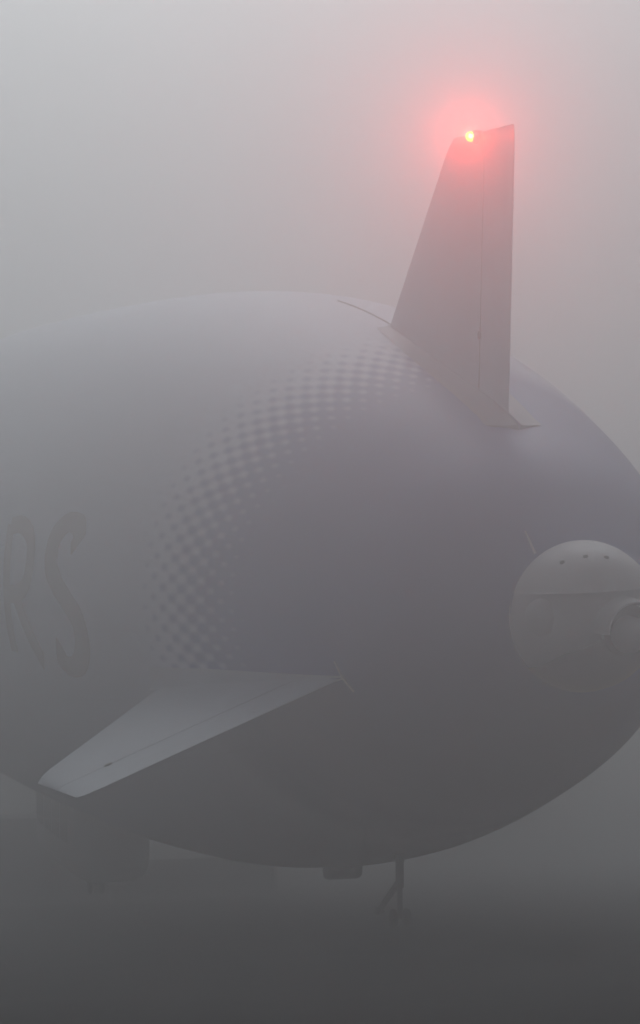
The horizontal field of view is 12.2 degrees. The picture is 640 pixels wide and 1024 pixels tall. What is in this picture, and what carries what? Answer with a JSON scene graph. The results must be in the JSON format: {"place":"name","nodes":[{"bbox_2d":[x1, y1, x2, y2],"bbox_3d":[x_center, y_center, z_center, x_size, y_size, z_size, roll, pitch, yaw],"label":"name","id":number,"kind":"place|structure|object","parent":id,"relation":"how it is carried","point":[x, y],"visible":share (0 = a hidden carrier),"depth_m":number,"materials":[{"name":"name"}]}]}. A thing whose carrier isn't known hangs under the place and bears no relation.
{"place":"outdoors","nodes":[
{"label":"outdoors","id":0,"kind":"place"},
{"bbox_2d":[0,813,277,904],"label":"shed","id":1,"kind":"structure","parent":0,"point":[32,870],"depth_m":111.42,"materials":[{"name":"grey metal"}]},
{"bbox_2d":[0,841,639,1023],"bbox_3d":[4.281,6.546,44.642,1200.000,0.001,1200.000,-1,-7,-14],"label":"ground","id":2,"kind":"structure","parent":0,"point":[540,934],"depth_m":49.29,"materials":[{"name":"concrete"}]},
{"bbox_2d":[0,124,639,927],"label":"airship","id":3,"kind":"object","parent":2,"relation":"on","point":[338,586],"visible":1,"depth_m":51.45,"materials":[{"name":"fabric"}]},
{"bbox_2d":[0,0,639,859],"label":"sky","id":4,"kind":"structure","parent":0,"point":[151,150],"materials":[{"name":"grey"}]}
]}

